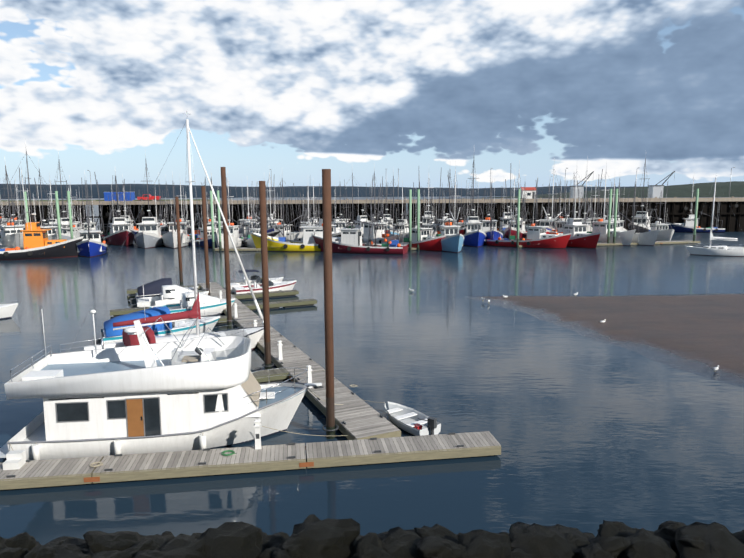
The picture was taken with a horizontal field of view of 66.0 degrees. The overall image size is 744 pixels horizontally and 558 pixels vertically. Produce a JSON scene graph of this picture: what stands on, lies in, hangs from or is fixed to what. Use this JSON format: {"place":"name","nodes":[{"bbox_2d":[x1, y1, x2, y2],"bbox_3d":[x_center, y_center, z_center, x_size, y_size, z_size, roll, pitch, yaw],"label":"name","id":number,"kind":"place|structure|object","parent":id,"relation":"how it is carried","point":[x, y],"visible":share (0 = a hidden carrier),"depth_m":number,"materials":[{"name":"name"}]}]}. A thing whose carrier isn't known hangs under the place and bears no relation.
{"place":"outdoors","nodes":[
{"label":"outdoors","id":0,"kind":"place"},
{"bbox_2d":[0,184,637,198],"bbox_3d":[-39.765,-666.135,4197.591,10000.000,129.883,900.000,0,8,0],"label":"hills","id":1,"kind":"structure","parent":0,"point":[139,190],"depth_m":3919.29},
{"bbox_2d":[0,196,743,544],"bbox_3d":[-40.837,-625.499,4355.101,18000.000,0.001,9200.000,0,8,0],"label":"harbour water","id":2,"kind":"structure","parent":0,"point":[588,434],"depth_m":27.67,"materials":[{"name":"blue liquid"}]},
{"bbox_2d":[0,300,17,318],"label":"runabout","id":3,"kind":"object","parent":2,"relation":"on","point":[7,310],"visible":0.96,"depth_m":45.33,"materials":[{"name":"white plastic"}]},
{"bbox_2d":[0,156,24,247],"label":"fishing boat","id":4,"kind":"object","parent":2,"relation":"on","point":[8,239],"visible":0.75,"depth_m":106.08,"materials":[{"name":"white paint"}]},
{"bbox_2d":[0,175,25,237],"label":"fishing boat","id":5,"kind":"object","parent":2,"relation":"on","point":[14,219],"visible":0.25,"depth_m":125.60,"materials":[{"name":"white paint"}]},
{"bbox_2d":[0,142,83,259],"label":"fishing boat","id":6,"kind":"object","parent":2,"relation":"on","point":[38,244],"visible":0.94,"depth_m":89.32,"materials":[{"name":"black paint"}]},
{"bbox_2d":[23,160,61,239],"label":"fishing boat","id":7,"kind":"object","parent":2,"relation":"on","point":[52,235],"visible":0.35,"depth_m":104.29,"materials":[{"name":"white paint"}]},
{"bbox_2d":[34,153,85,237],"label":"fishing boat","id":8,"kind":"object","parent":2,"relation":"on","point":[65,223],"visible":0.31,"depth_m":115.75,"materials":[{"name":"white paint"}]},
{"bbox_2d":[61,188,90,239],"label":"fishing boat","id":9,"kind":"object","parent":2,"relation":"on","point":[64,235],"visible":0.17,"depth_m":114.85,"materials":[{"name":"white paint"}]},
{"bbox_2d":[77,180,103,236],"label":"fishing boat","id":10,"kind":"object","parent":2,"relation":"on","point":[93,224],"visible":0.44,"depth_m":132.28,"materials":[{"name":"white paint"}]},
{"bbox_2d":[76,172,107,256],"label":"fishing boat","id":11,"kind":"object","parent":2,"relation":"on","point":[92,243],"visible":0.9,"depth_m":93.54,"materials":[{"name":"blue paint"}]},
{"bbox_2d":[97,176,129,241],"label":"fishing boat","id":12,"kind":"object","parent":2,"relation":"on","point":[109,233],"visible":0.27,"depth_m":116.88,"materials":[{"name":"white paint"}]},
{"bbox_2d":[94,169,134,245],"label":"fishing boat","id":13,"kind":"object","parent":2,"relation":"on","point":[120,230],"visible":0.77,"depth_m":114.46,"materials":[{"name":"red paint"}]},
{"bbox_2d":[118,174,138,234],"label":"fishing boat","id":14,"kind":"object","parent":2,"relation":"on","point":[130,220],"visible":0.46,"depth_m":135.97,"materials":[{"name":"white paint"}]},
{"bbox_2d":[110,307,149,316],"bbox_3d":[-17.234,2.587,47.848,8.500,0.750,1.004,-4,9,-24],"label":"finger","id":15,"kind":"object","parent":2,"relation":"on","point":[116,312],"visible":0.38,"depth_m":46.18},
{"bbox_2d":[134,153,166,248],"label":"fishing boat","id":16,"kind":"object","parent":2,"relation":"on","point":[148,235],"visible":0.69,"depth_m":109.60,"materials":[{"name":"white paint"}]},
{"bbox_2d":[94,306,220,344],"bbox_3d":[-14.304,3.150,38.585,8.119,2.420,3.022,-5,9,-27],"label":"motorboat","id":17,"kind":"object","parent":2,"relation":"on","point":[108,331],"visible":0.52,"depth_m":37.56,"materials":[{"name":"teal"}]},
{"bbox_2d":[0,287,322,460],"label":"cabin cruiser","id":18,"kind":"object","parent":2,"relation":"on","point":[144,396],"visible":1,"depth_m":21.03,"materials":[{"name":"white paint"}]},
{"bbox_2d":[60,119,263,352],"bbox_3d":[-11.491,-1.915,32.395,11.521,15.000,3.565,-6,10,-33],"label":"sailboat","id":19,"kind":"object","parent":2,"relation":"on","point":[255,334],"visible":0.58,"depth_m":33.00,"materials":[{"name":"plastic"}]},
{"bbox_2d":[130,278,198,303],"bbox_3d":[-19.052,1.118,52.684,6.019,2.420,2.203,-4,9,-24],"label":"runabout","id":20,"kind":"object","parent":2,"relation":"on","point":[152,289],"visible":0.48,"depth_m":51.48,"materials":[{"name":"blue fabric"}]},
{"bbox_2d":[160,184,173,244],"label":"fishing boat","id":21,"kind":"object","parent":2,"relation":"on","point":[163,228],"visible":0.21,"depth_m":118.69,"materials":[{"name":"white paint"}]},
{"bbox_2d":[130,285,208,307],"bbox_3d":[-17.508,1.631,49.804,6.519,2.220,2.398,-4,9,-24],"label":"motorboat","id":22,"kind":"object","parent":2,"relation":"on","point":[170,294],"visible":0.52,"depth_m":49.00,"materials":[{"name":"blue plastic"}]},
{"bbox_2d":[162,174,190,247],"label":"fishing boat","id":23,"kind":"object","parent":2,"relation":"on","point":[169,238],"visible":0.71,"depth_m":109.09,"materials":[{"name":"white paint"}]},
{"bbox_2d":[175,197,182,285],"bbox_3d":[-20.420,-3.175,60.758,0.352,11.000,0.352,0,8,0],"label":"steel pile","id":24,"kind":"object","parent":2,"relation":"in","point":[179,240],"visible":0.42,"depth_m":60.52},
{"bbox_2d":[150,291,235,316],"bbox_3d":[-14.584,2.151,46.137,7.119,2.220,2.632,-4,9,-22],"label":"motorboat","id":25,"kind":"object","parent":2,"relation":"on","point":[211,305],"visible":0.67,"depth_m":45.82,"materials":[{"name":"teal"}]},
{"bbox_2d":[183,178,222,246],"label":"fishing boat","id":26,"kind":"object","parent":2,"relation":"on","point":[209,234],"visible":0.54,"depth_m":109.44,"materials":[{"name":"white paint"}]},
{"bbox_2d":[201,186,209,295],"bbox_3d":[-14.761,-2.240,51.023,0.352,11.900,0.352,0,8,0],"label":"steel pile","id":27,"kind":"object","parent":2,"relation":"in","point":[203,192],"visible":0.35,"depth_m":50.70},
{"bbox_2d":[221,167,231,328],"bbox_3d":[-10.379,-1.375,40.953,0.352,13.050,0.352,0,8,0],"label":"steel pile","id":28,"kind":"object","parent":2,"relation":"in","point":[226,246],"visible":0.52,"depth_m":40.74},
{"bbox_2d":[214,169,250,247],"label":"fishing boat","id":29,"kind":"object","parent":2,"relation":"on","point":[238,239],"visible":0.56,"depth_m":107.02,"materials":[{"name":"white paint"}]},
{"bbox_2d":[235,182,259,234],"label":"fishing boat","id":30,"kind":"object","parent":2,"relation":"on","point":[247,218],"visible":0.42,"depth_m":126.35,"materials":[{"name":"white paint"}]},
{"bbox_2d":[0,431,500,490],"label":"floating dock","id":31,"kind":"object","parent":2,"relation":"on","point":[115,468],"visible":0.98,"depth_m":20.05,"materials":[{"name":"grey wood"}]},
{"bbox_2d":[3,450,25,469],"bbox_3d":[-12.184,6.164,19.507,0.500,0.440,0.550,-1,8,-8],"label":"dock step","id":32,"kind":"object","parent":31,"relation":"on","point":[16,459],"visible":0.96,"depth_m":19.47,"materials":[{"name":"white paint"}]},
{"bbox_2d":[254,419,260,449],"bbox_3d":[-4.137,5.613,20.727,0.260,1.095,0.220,-1,8,-8],"label":"pedestal","id":33,"kind":"object","parent":31,"relation":"on","point":[257,425],"visible":1,"depth_m":20.65,"materials":[{"name":"white paint"}]},
{"bbox_2d":[224,270,283,291],"bbox_3d":[-12.013,0.235,58.309,6.319,2.470,2.320,-5,9,-28],"label":"motorboat","id":34,"kind":"object","parent":2,"relation":"on","point":[255,278],"visible":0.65,"depth_m":58.26,"materials":[{"name":"plastic"}]},
{"bbox_2d":[241,190,266,246],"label":"fishing boat","id":35,"kind":"object","parent":2,"relation":"on","point":[249,242],"visible":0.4,"depth_m":108.01,"materials":[{"name":"white paint"}]},
{"bbox_2d":[240,180,281,236],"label":"fishing boat","id":36,"kind":"object","parent":2,"relation":"on","point":[247,222],"visible":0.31,"depth_m":120.28,"materials":[{"name":"white paint"}]},
{"bbox_2d":[231,278,296,293],"bbox_3d":[-10.591,0.922,55.972,6.719,1.770,2.476,-4,9,-24],"label":"motorboat","id":37,"kind":"object","parent":2,"relation":"on","point":[277,286],"visible":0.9,"depth_m":55.53,"materials":[{"name":"white"}]},
{"bbox_2d":[259,181,271,369],"bbox_3d":[-5.698,0.730,30.683,0.352,11.800,0.352,0,8,0],"label":"steel pile","id":38,"kind":"object","parent":2,"relation":"in","point":[264,263],"visible":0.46,"depth_m":30.41,"materials":[{"name":"metal"}]},
{"bbox_2d":[249,173,284,232],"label":"fishing boat","id":39,"kind":"object","parent":2,"relation":"on","point":[269,229],"visible":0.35,"depth_m":135.19,"materials":[{"name":"white paint"}]},
{"bbox_2d":[252,368,288,383],"bbox_3d":[-8.366,5.368,28.461,8.500,0.750,1.004,-4,9,-24],"label":"finger","id":40,"kind":"object","parent":2,"relation":"on","point":[283,373],"visible":0.1,"depth_m":29.54},
{"bbox_2d":[254,183,302,240],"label":"fishing boat","id":41,"kind":"object","parent":2,"relation":"on","point":[296,234],"visible":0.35,"depth_m":114.45,"materials":[{"name":"white paint"}]},
{"bbox_2d":[244,299,316,310],"bbox_3d":[-7.855,2.305,49.437,6.200,0.750,1.004,-4,9,-24],"label":"finger","id":42,"kind":"object","parent":2,"relation":"on","point":[291,303],"visible":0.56,"depth_m":49.27},
{"bbox_2d":[250,178,322,251],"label":"fishing boat","id":43,"kind":"object","parent":2,"relation":"on","point":[284,244],"visible":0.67,"depth_m":98.78,"materials":[{"name":"yellow paint"}]},
{"bbox_2d":[198,282,400,439],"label":"walkway","id":44,"kind":"structure","parent":2,"relation":"on","point":[357,417],"depth_m":26.95,"materials":[{"name":"grey wood"}]},
{"bbox_2d":[232,290,298,299],"bbox_3d":[-10.082,1.607,54.307,6.200,0.750,1.004,-4,9,-24],"label":"finger","id":45,"kind":"object","parent":44,"relation":"on","point":[259,295],"visible":0.5,"depth_m":54.10},
{"bbox_2d":[290,186,316,231],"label":"fishing boat","id":46,"kind":"object","parent":2,"relation":"on","point":[309,224],"visible":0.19,"depth_m":116.84,"materials":[{"name":"white paint"}]},
{"bbox_2d":[297,190,340,240],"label":"fishing boat","id":47,"kind":"object","parent":2,"relation":"on","point":[333,233],"visible":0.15,"depth_m":108.25,"materials":[{"name":"white paint"}]},
{"bbox_2d":[322,169,334,438],"bbox_3d":[-1.668,1.851,22.163,0.352,12.000,0.352,0,8,0],"label":"steel pile","id":48,"kind":"object","parent":2,"relation":"in","point":[328,287],"visible":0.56,"depth_m":21.89,"materials":[{"name":"metal"}]},
{"bbox_2d":[332,190,354,232],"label":"fishing boat","id":49,"kind":"object","parent":2,"relation":"on","point":[340,224],"visible":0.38,"depth_m":127.77,"materials":[{"name":"white paint"}]},
{"bbox_2d":[312,173,407,253],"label":"fishing boat","id":50,"kind":"object","parent":2,"relation":"on","point":[349,240],"visible":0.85,"depth_m":95.33,"materials":[{"name":"red paint"}]},
{"bbox_2d":[0,196,743,233],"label":"wharf","id":51,"kind":"structure","parent":2,"relation":"in","point":[677,210],"depth_m":142.93,"materials":[{"name":"black"}]},
{"bbox_2d":[648,171,674,197],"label":"crane","id":52,"kind":"object","parent":51,"relation":"on","point":[654,191],"visible":0.94,"depth_m":143.81,"materials":[{"name":"metal"}]},
{"bbox_2d":[355,171,388,236],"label":"fishing boat","id":53,"kind":"object","parent":2,"relation":"on","point":[362,218],"visible":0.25,"depth_m":123.78,"materials":[{"name":"white paint"}]},
{"bbox_2d":[362,176,408,243],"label":"fishing boat","id":54,"kind":"object","parent":2,"relation":"on","point":[380,234],"visible":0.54,"depth_m":110.31,"materials":[{"name":"white paint"}]},
{"bbox_2d":[389,180,416,234],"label":"fishing boat","id":55,"kind":"object","parent":2,"relation":"on","point":[403,229],"visible":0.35,"depth_m":118.60,"materials":[{"name":"white paint"}]},
{"bbox_2d":[384,402,440,435],"bbox_3d":[1.550,5.786,23.854,1.287,0.930,3.276,-6,10,-34],"label":"dinghy","id":56,"kind":"object","parent":2,"relation":"on","point":[411,420],"visible":0.94,"depth_m":23.76,"materials":[{"name":"white paint"}]},
{"bbox_2d":[381,181,445,250],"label":"fishing boat","id":57,"kind":"object","parent":2,"relation":"on","point":[426,242],"visible":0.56,"depth_m":100.20,"materials":[{"name":"red paint"}]},
{"bbox_2d":[417,189,419,250],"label":"piling","id":58,"kind":"object","parent":2,"relation":"in","point":[418,214],"visible":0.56,"depth_m":98.60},
{"bbox_2d":[420,167,441,227],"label":"fishing boat","id":59,"kind":"object","parent":2,"relation":"on","point":[428,219],"visible":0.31,"depth_m":132.81,"materials":[{"name":"white paint"}]},
{"bbox_2d":[423,191,445,236],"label":"fishing boat","id":60,"kind":"object","parent":2,"relation":"on","point":[434,230],"visible":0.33,"depth_m":122.37,"materials":[{"name":"white paint"}]},
{"bbox_2d":[430,173,463,252],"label":"fishing boat","id":61,"kind":"object","parent":2,"relation":"on","point":[452,240],"visible":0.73,"depth_m":97.80,"materials":[{"name":"blue paint"}]},
{"bbox_2d":[437,167,464,234],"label":"fishing boat","id":62,"kind":"object","parent":2,"relation":"on","point":[461,230],"visible":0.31,"depth_m":118.13,"materials":[{"name":"white paint"}]},
{"bbox_2d":[456,160,485,246],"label":"fishing boat","id":63,"kind":"object","parent":2,"relation":"on","point":[474,235],"visible":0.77,"depth_m":108.77,"materials":[{"name":"blue paint"}]},
{"bbox_2d":[480,186,503,243],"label":"fishing boat","id":64,"kind":"object","parent":2,"relation":"on","point":[488,223],"visible":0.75,"depth_m":112.70,"materials":[{"name":"blue paint"}]},
{"bbox_2d":[497,176,525,236],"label":"fishing boat","id":65,"kind":"object","parent":2,"relation":"on","point":[504,218],"visible":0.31,"depth_m":126.45,"materials":[{"name":"white paint"}]},
{"bbox_2d":[504,160,537,238],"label":"fishing boat","id":66,"kind":"object","parent":2,"relation":"on","point":[523,232],"visible":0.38,"depth_m":116.87,"materials":[{"name":"white paint"}]},
{"bbox_2d":[487,175,571,248],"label":"fishing boat","id":67,"kind":"object","parent":2,"relation":"on","point":[538,237],"visible":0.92,"depth_m":103.22,"materials":[{"name":"red paint"}]},
{"bbox_2d":[536,182,566,229],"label":"fishing boat","id":68,"kind":"object","parent":2,"relation":"on","point":[543,221],"visible":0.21,"depth_m":122.62,"materials":[{"name":"white paint"}]},
{"bbox_2d":[536,158,577,234],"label":"fishing boat","id":69,"kind":"object","parent":2,"relation":"on","point":[560,227],"visible":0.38,"depth_m":116.74,"materials":[{"name":"white paint"}]},
{"bbox_2d":[545,169,600,248],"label":"fishing boat","id":70,"kind":"object","parent":2,"relation":"on","point":[580,237],"visible":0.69,"depth_m":104.11,"materials":[{"name":"red paint"}]},
{"bbox_2d":[577,158,602,230],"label":"fishing boat","id":71,"kind":"object","parent":2,"relation":"on","point":[589,222],"visible":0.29,"depth_m":124.44,"materials":[{"name":"white paint"}]},
{"bbox_2d":[466,293,743,387],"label":"sandbar","id":72,"kind":"structure","parent":2,"relation":"on","point":[702,335],"depth_m":41.57,"materials":[{"name":"sand"}]},
{"bbox_2d":[577,164,635,245],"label":"fishing boat","id":73,"kind":"object","parent":2,"relation":"on","point":[624,238],"visible":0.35,"depth_m":108.96,"materials":[{"name":"white paint"}]},
{"bbox_2d":[596,181,659,245],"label":"fishing boat","id":74,"kind":"object","parent":2,"relation":"on","point":[648,238],"visible":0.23,"depth_m":107.22,"materials":[{"name":"white paint"}]},
{"bbox_2d":[628,158,658,232],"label":"fishing boat","id":75,"kind":"object","parent":2,"relation":"on","point":[637,217],"visible":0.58,"depth_m":132.41,"materials":[{"name":"white paint"}]},
{"bbox_2d":[635,183,673,240],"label":"fishing boat","id":76,"kind":"object","parent":2,"relation":"on","point":[665,233],"visible":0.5,"depth_m":116.75,"materials":[{"name":"white paint"}]},
{"bbox_2d":[667,177,724,232],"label":"fishing boat","id":77,"kind":"object","parent":2,"relation":"on","point":[686,225],"visible":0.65,"depth_m":141.86,"materials":[{"name":"blue paint"}]},
{"bbox_2d":[686,177,743,256],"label":"sailboat","id":78,"kind":"object","parent":2,"relation":"on","point":[722,250],"visible":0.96,"depth_m":88.60,"materials":[{"name":"white paint"}]},
{"bbox_2d":[0,0,743,187],"label":"sky","id":79,"kind":"structure","parent":0,"point":[296,90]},
{"bbox_2d":[437,181,743,198],"bbox_3d":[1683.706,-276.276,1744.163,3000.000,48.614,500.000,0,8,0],"label":"hill trees","id":80,"kind":"object","parent":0,"point":[705,189],"visible":0.56,"depth_m":1592.03,"materials":[{"name":"plant"}]},
{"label":"rock bank","id":81,"kind":"structure","parent":0,"visible":0},
{"bbox_2d":[0,547,28,557],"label":"boulder","id":82,"kind":"object","parent":81,"relation":"on","point":[7,552],"visible":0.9,"depth_m":10.50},
{"bbox_2d":[5,532,36,550],"bbox_3d":[-7.334,5.690,11.713,0.882,0.738,0.946,-17,22,-19],"label":"boulder","id":83,"kind":"object","parent":81,"relation":"on","point":[25,540],"visible":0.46,"depth_m":11.75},
{"bbox_2d":[48,543,90,553],"bbox_3d":[-6.076,5.518,11.293,1.053,0.360,0.752,9,16,-3],"label":"boulder","id":84,"kind":"object","parent":81,"relation":"on","point":[76,548],"visible":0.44,"depth_m":11.44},
{"bbox_2d":[52,546,92,557],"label":"boulder","id":85,"kind":"object","parent":81,"relation":"on","point":[61,552],"visible":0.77,"depth_m":10.38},
{"bbox_2d":[24,544,55,557],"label":"boulder","id":86,"kind":"object","parent":85,"relation":"on","point":[39,551],"visible":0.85,"depth_m":10.25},
{"bbox_2d":[59,536,88,549],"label":"boulder","id":87,"kind":"object","parent":81,"relation":"on","point":[77,541],"visible":0.27,"depth_m":11.77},
{"bbox_2d":[83,531,140,553],"bbox_3d":[-5.151,5.290,11.431,1.200,0.482,0.964,16,-4,-4],"label":"boulder","id":88,"kind":"object","parent":81,"relation":"on","point":[97,541],"visible":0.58,"depth_m":11.23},
{"bbox_2d":[92,550,131,557],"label":"boulder","id":89,"kind":"object","parent":81,"relation":"on","point":[114,554],"visible":0.94,"depth_m":10.51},
{"bbox_2d":[132,537,166,549],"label":"boulder","id":90,"kind":"object","parent":81,"relation":"on","point":[160,542],"visible":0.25,"depth_m":11.15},
{"bbox_2d":[123,538,157,557],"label":"boulder","id":91,"kind":"object","parent":90,"relation":"on","point":[150,545],"visible":0.46,"depth_m":10.82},
{"bbox_2d":[133,550,166,557],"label":"boulder","id":92,"kind":"object","parent":81,"relation":"on","point":[149,554],"visible":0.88,"depth_m":10.34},
{"bbox_2d":[159,533,206,557],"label":"boulder","id":93,"kind":"object","parent":81,"relation":"on","point":[181,545],"visible":0.77,"depth_m":10.52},
{"bbox_2d":[198,521,262,557],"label":"boulder","id":94,"kind":"object","parent":81,"relation":"on","point":[241,539],"visible":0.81,"depth_m":10.56,"materials":[{"name":"stone"}]},
{"bbox_2d":[261,534,286,553],"bbox_3d":[-2.092,5.515,11.300,0.877,0.622,1.205,9,19,34],"label":"boulder","id":95,"kind":"object","parent":81,"relation":"on","point":[273,540],"visible":0.25,"depth_m":11.43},
{"bbox_2d":[351,535,362,546],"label":"boulder","id":96,"kind":"object","parent":81,"relation":"on","point":[357,539],"visible":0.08,"depth_m":11.15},
{"bbox_2d":[290,518,359,557],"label":"boulder","id":97,"kind":"object","parent":96,"relation":"on","point":[330,538],"visible":0.71,"depth_m":10.62,"materials":[{"name":"stone"}]},
{"bbox_2d":[347,532,394,557],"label":"boulder","id":98,"kind":"object","parent":81,"relation":"on","point":[369,545],"visible":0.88,"depth_m":10.42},
{"bbox_2d":[382,526,421,557],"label":"boulder","id":99,"kind":"object","parent":81,"relation":"on","point":[398,542],"visible":0.65,"depth_m":10.67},
{"bbox_2d":[416,536,463,557],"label":"boulder","id":100,"kind":"object","parent":99,"relation":"on","point":[433,547],"visible":0.92,"depth_m":10.28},
{"bbox_2d":[414,524,457,543],"bbox_3d":[1.388,5.314,11.320,1.362,0.523,0.884,24,14,30],"label":"boulder","id":101,"kind":"object","parent":81,"relation":"on","point":[436,530],"visible":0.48,"depth_m":11.40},
{"bbox_2d":[457,529,511,557],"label":"boulder","id":102,"kind":"object","parent":81,"relation":"on","point":[480,543],"visible":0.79,"depth_m":10.49,"materials":[{"name":"stone"}]},
{"bbox_2d":[505,548,533,557],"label":"boulder","id":103,"kind":"object","parent":81,"relation":"on","point":[518,553],"visible":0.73,"depth_m":10.34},
{"bbox_2d":[509,522,574,557],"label":"boulder","id":104,"kind":"object","parent":81,"relation":"on","point":[534,540],"visible":0.83,"depth_m":10.62,"materials":[{"name":"stone"}]},
{"bbox_2d":[545,524,590,557],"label":"boulder","id":105,"kind":"object","parent":81,"relation":"on","point":[576,539],"visible":0.4,"depth_m":11.17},
{"bbox_2d":[576,543,613,557],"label":"boulder","id":106,"kind":"object","parent":81,"relation":"on","point":[594,550],"visible":0.96,"depth_m":10.52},
{"bbox_2d":[590,536,631,557],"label":"boulder","id":107,"kind":"object","parent":81,"relation":"on","point":[615,546],"visible":0.71,"depth_m":10.71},
{"bbox_2d":[596,520,636,537],"bbox_3d":[5.002,5.298,11.453,1.014,0.523,1.058,12,28,16],"label":"boulder","id":108,"kind":"object","parent":81,"relation":"on","point":[612,529],"visible":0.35,"depth_m":11.51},
{"bbox_2d":[624,528,678,557],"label":"boulder","id":109,"kind":"object","parent":81,"relation":"on","point":[645,543],"visible":0.9,"depth_m":10.63,"materials":[{"name":"stone"}]},
{"bbox_2d":[654,521,685,555],"bbox_3d":[6.020,5.255,11.486,0.914,0.658,0.853,3,9,20],"label":"boulder","id":110,"kind":"object","parent":81,"relation":"on","point":[666,530],"visible":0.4,"depth_m":11.43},
{"bbox_2d":[675,522,743,557],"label":"boulder","id":111,"kind":"object","parent":81,"relation":"on","point":[720,540],"visible":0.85,"depth_m":10.46,"materials":[{"name":"stone"}]},
{"bbox_2d":[675,534,704,549],"bbox_3d":[5.943,4.899,10.682,0.398,0.288,0.560,-7,10,-37],"label":"boulder","id":112,"kind":"object","parent":111,"relation":"on","point":[694,541],"visible":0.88,"depth_m":10.56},
{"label":"boulder","id":113,"kind":"object","parent":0,"visible":0},
{"bbox_2d":[280,536,311,557],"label":"boulder","id":114,"kind":"object","parent":113,"relation":"on","point":[293,547],"visible":0.56,"depth_m":10.45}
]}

